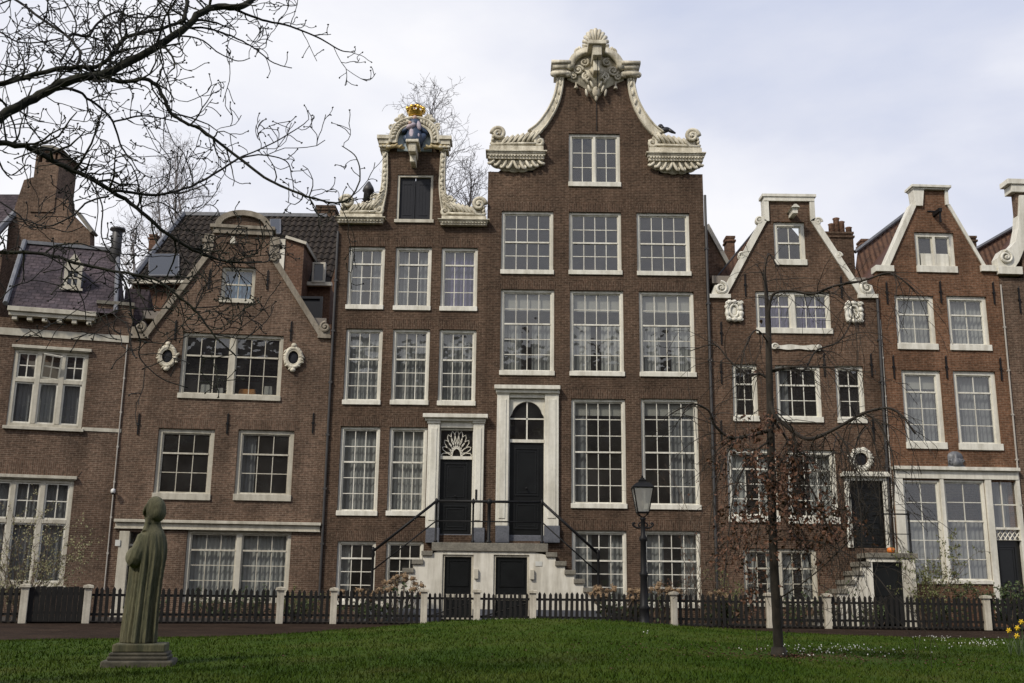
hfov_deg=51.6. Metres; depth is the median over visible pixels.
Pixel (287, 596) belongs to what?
picket fence
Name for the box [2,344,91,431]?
window
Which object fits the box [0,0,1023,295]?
sky
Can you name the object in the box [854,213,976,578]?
house
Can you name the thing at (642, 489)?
street lamp
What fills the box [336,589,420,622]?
picket fence
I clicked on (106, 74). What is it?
bare tree
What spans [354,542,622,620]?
stoop
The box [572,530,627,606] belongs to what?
window
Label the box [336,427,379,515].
window
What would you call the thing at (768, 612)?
fence post
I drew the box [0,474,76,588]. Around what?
window
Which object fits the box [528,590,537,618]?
fence post
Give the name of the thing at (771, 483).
weeping tree
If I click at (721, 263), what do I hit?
house
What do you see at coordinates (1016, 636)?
daffodil
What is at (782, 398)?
window
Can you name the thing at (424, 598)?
fence post
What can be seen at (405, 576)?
hydrangea
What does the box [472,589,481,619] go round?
fence post
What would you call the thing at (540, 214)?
window
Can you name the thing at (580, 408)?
window
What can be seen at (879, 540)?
door
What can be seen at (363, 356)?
window
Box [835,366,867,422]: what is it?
window
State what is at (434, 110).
bare tree
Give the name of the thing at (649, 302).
window
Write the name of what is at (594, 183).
window
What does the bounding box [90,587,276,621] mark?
picket fence
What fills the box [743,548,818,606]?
window
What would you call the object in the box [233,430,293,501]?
window
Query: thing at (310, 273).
house
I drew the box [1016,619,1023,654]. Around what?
daffodil
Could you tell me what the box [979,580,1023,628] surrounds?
shrub
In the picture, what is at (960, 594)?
shrub
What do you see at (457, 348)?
window
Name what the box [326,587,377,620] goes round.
hydrangea
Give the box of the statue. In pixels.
[100,496,177,667]
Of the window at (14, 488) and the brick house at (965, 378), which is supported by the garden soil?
the brick house at (965, 378)
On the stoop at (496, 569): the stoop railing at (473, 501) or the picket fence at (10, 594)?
the stoop railing at (473, 501)
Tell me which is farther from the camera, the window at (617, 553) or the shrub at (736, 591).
the window at (617, 553)
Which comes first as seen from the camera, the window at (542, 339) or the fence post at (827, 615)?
the fence post at (827, 615)
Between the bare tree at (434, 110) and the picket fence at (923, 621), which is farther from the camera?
the bare tree at (434, 110)
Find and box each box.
[200,385,209,392]
[238,389,255,393]
[264,386,271,394]
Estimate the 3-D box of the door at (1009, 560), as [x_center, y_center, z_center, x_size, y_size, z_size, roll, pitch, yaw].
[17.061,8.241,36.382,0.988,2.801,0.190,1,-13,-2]
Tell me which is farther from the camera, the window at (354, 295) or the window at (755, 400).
the window at (354, 295)
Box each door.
[438,459,471,533]
[443,557,471,614]
[495,557,526,615]
[509,443,543,534]
[851,481,884,547]
[872,562,905,623]
[997,540,1023,623]
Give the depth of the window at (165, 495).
36.46 m
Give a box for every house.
[0,145,97,363]
[0,226,153,616]
[104,210,330,618]
[127,205,338,382]
[318,104,489,620]
[483,28,718,622]
[704,217,854,598]
[706,193,899,625]
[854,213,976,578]
[863,184,1023,626]
[969,226,1018,277]
[990,178,1023,521]
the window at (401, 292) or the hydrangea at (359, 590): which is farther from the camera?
the window at (401, 292)
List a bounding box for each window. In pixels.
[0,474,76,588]
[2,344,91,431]
[152,428,214,500]
[177,333,283,400]
[182,530,290,602]
[219,267,255,303]
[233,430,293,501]
[312,262,325,282]
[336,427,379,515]
[336,541,375,604]
[342,329,382,404]
[345,247,384,309]
[385,541,423,584]
[386,427,426,515]
[390,329,429,404]
[393,248,431,310]
[437,330,476,405]
[439,248,477,310]
[499,290,554,375]
[500,212,553,274]
[568,134,620,186]
[568,213,622,274]
[569,291,624,376]
[571,399,626,508]
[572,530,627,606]
[637,213,691,275]
[639,292,696,376]
[641,399,701,509]
[645,531,701,607]
[727,449,779,522]
[732,364,759,421]
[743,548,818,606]
[755,292,832,333]
[773,223,807,265]
[775,366,823,422]
[786,450,840,523]
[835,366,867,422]
[894,295,938,349]
[901,370,947,448]
[903,480,947,583]
[914,233,957,272]
[944,480,993,583]
[946,296,992,350]
[953,371,1003,450]
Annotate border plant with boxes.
[199,594,247,620]
[283,595,319,620]
[358,596,392,621]
[600,596,639,621]
[704,599,749,625]
[783,591,822,625]
[852,595,884,626]
[924,592,968,627]
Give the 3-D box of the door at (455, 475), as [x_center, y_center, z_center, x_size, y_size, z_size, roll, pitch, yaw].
[-1.964,5.382,36.803,1.125,2.577,0.190,1,-13,0]
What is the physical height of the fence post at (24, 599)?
1.090 m
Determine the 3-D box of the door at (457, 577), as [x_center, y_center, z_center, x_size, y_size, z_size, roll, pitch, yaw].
[-1.788,8.098,34.849,0.882,1.999,0.075,1,-13,0]
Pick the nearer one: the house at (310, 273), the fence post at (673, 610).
the fence post at (673, 610)
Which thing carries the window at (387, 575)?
in the brick house at (407, 417)
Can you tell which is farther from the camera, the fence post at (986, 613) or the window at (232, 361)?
the window at (232, 361)
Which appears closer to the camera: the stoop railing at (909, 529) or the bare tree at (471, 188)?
the stoop railing at (909, 529)
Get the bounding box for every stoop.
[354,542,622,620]
[806,553,917,626]
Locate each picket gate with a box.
[427,593,473,622]
[480,592,529,619]
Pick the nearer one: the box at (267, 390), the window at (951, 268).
the box at (267, 390)
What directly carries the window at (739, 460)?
in the brick house at (806, 253)
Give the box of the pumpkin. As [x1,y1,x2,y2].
[887,545,894,552]
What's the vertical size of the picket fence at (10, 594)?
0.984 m
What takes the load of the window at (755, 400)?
in the brick house at (806, 253)
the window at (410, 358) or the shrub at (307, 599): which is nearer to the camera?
the shrub at (307, 599)
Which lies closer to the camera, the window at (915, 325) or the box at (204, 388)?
the box at (204, 388)
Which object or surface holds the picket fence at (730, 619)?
on the garden soil
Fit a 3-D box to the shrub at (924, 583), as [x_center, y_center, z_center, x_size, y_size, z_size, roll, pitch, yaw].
[13.496,7.772,34.838,4.121,3.138,2.304,-9,-16,35]
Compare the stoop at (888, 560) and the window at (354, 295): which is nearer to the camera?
the stoop at (888, 560)
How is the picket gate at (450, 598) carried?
attached to the fence post at (424, 598)
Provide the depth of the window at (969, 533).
36.73 m
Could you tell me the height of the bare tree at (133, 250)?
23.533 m
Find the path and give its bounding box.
[0,623,1023,639]
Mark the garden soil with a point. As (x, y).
(408, 622)
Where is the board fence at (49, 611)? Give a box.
[26,586,84,621]
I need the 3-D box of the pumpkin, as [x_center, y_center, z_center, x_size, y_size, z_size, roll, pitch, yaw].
[12.723,6.967,35.584,0.280,0.270,0.241,1,-13,0]
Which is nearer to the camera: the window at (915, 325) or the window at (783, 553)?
the window at (783, 553)
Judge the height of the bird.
0.443 m
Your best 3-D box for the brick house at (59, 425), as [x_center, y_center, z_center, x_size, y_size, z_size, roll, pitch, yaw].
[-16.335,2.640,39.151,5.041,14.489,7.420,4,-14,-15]
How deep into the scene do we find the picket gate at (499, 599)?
32.83 m
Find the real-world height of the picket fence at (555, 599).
0.998 m
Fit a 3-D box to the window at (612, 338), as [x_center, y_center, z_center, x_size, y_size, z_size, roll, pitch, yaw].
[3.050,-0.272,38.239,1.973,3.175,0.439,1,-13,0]
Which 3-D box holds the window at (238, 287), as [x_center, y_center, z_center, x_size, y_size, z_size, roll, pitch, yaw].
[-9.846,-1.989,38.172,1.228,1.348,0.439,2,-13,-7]
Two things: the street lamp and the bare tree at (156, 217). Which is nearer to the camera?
the street lamp
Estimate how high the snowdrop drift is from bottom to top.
0.302 m
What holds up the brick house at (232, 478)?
on the garden soil
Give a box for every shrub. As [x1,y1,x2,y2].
[0,484,104,620]
[188,585,207,619]
[231,582,270,619]
[283,584,324,619]
[659,546,720,623]
[664,521,748,623]
[702,569,744,624]
[823,580,865,626]
[887,528,990,626]
[935,580,980,627]
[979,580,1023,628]
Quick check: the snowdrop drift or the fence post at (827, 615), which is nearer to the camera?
the snowdrop drift
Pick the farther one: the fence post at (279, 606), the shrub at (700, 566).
the shrub at (700, 566)
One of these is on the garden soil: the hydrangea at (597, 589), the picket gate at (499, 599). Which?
the hydrangea at (597, 589)
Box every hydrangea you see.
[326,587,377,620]
[376,571,425,621]
[587,583,635,620]
[634,580,682,623]
[707,589,731,625]
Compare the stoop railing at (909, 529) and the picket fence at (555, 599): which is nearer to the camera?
the picket fence at (555, 599)
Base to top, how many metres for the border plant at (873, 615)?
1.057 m
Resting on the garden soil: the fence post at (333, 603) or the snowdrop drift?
the fence post at (333, 603)
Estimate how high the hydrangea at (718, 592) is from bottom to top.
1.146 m
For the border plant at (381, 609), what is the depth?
33.48 m
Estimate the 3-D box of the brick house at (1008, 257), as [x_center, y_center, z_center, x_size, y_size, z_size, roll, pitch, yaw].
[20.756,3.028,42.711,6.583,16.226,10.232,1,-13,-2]
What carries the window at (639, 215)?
in the brick house at (597, 280)
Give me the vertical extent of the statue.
2.007 m
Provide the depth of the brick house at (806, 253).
37.90 m
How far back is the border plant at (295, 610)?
33.03 m
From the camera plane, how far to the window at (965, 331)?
38.61 m
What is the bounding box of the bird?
[658,124,675,133]
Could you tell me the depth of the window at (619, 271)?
38.97 m
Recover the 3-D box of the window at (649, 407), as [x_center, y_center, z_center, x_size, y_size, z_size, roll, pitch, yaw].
[5.543,3.960,37.254,2.057,3.892,0.439,1,-13,0]
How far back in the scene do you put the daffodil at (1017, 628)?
16.59 m
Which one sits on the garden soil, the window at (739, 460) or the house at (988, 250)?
the house at (988, 250)
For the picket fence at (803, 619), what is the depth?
33.36 m
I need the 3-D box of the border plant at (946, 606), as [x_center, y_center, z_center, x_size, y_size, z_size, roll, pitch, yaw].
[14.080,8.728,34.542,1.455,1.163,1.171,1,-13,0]
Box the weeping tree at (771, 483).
[651,243,956,666]
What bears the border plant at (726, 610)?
on the garden soil
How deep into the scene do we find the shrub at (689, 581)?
34.79 m
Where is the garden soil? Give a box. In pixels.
[0,616,1023,630]
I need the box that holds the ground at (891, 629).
[702,627,1015,630]
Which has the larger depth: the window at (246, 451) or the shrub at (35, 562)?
the window at (246, 451)
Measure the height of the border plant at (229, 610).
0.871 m
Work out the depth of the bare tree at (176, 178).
65.93 m
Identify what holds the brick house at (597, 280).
on the garden soil
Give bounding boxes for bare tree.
[0,0,387,425]
[99,211,149,288]
[111,155,200,259]
[120,129,224,233]
[381,74,489,216]
[446,153,493,217]
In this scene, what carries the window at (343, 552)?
in the brick house at (407, 417)
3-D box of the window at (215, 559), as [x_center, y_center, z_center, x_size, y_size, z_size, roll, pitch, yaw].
[-9.315,7.658,36.058,3.467,2.396,0.314,2,-13,-7]
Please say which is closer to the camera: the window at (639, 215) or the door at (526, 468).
the door at (526, 468)
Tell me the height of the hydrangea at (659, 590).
1.414 m
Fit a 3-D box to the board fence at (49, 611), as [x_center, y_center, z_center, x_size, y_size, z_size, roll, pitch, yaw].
[-12.928,7.437,30.047,1.450,0.974,0.075,5,-14,-18]
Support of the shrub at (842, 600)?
on the garden soil
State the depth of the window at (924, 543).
36.70 m
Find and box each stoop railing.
[369,498,599,609]
[872,512,912,552]
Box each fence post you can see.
[18,583,31,623]
[81,584,93,623]
[275,587,285,623]
[329,587,338,623]
[420,588,428,622]
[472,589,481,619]
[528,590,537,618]
[668,591,678,625]
[763,592,772,627]
[820,593,832,628]
[979,595,992,630]
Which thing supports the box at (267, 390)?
in the brick house at (232, 478)
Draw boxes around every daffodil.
[1003,628,1014,653]
[1011,633,1022,656]
[1012,625,1023,655]
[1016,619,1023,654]
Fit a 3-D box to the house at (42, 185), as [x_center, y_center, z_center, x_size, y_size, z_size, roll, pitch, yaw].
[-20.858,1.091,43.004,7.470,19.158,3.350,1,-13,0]
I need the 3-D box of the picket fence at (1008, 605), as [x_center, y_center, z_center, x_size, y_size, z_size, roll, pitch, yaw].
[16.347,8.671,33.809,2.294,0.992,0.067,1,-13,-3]
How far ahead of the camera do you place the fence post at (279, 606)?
31.91 m
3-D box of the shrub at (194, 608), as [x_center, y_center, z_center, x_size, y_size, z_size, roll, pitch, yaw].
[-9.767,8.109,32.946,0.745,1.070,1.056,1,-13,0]
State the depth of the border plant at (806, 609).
34.14 m
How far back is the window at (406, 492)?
37.19 m
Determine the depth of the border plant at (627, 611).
33.38 m
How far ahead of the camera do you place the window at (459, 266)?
38.79 m
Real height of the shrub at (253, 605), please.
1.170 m
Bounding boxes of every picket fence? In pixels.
[0,586,20,621]
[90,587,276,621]
[283,589,330,621]
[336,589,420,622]
[536,592,670,624]
[677,593,765,625]
[780,595,824,626]
[831,595,983,628]
[990,597,1023,628]
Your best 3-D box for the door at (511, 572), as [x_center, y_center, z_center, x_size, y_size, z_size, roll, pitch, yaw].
[-0.029,8.114,34.851,1.036,2.010,0.075,1,-13,0]
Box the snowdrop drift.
[643,630,1003,655]
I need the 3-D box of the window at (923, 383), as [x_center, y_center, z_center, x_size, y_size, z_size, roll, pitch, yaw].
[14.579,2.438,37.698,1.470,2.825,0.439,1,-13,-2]
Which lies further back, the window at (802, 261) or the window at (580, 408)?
the window at (802, 261)
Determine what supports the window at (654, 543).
in the brick house at (597, 280)
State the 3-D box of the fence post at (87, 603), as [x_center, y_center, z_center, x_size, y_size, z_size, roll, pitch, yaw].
[-12.140,7.495,30.288,0.290,1.090,0.290,5,-14,-18]
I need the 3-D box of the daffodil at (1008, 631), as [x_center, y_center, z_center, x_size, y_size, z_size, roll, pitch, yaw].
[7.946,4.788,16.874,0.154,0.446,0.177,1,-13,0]
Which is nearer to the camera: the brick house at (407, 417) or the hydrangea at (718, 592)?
the hydrangea at (718, 592)
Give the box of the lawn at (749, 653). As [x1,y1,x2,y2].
[0,619,1023,682]
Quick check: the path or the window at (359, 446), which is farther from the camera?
the window at (359, 446)
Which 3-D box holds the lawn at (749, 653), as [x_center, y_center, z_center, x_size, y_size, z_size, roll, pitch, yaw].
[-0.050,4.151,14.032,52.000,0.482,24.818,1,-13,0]
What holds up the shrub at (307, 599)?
on the garden soil
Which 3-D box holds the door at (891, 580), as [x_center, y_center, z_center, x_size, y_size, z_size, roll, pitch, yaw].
[12.450,8.326,35.100,1.008,2.002,0.080,1,-13,0]
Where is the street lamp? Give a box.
[631,476,653,623]
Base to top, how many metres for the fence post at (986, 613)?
1.090 m
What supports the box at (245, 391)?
in the brick house at (232, 478)
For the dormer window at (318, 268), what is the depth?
45.65 m
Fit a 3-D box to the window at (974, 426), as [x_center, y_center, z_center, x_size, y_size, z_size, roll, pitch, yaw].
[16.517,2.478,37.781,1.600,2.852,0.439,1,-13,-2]
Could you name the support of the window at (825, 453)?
in the brick house at (806, 253)

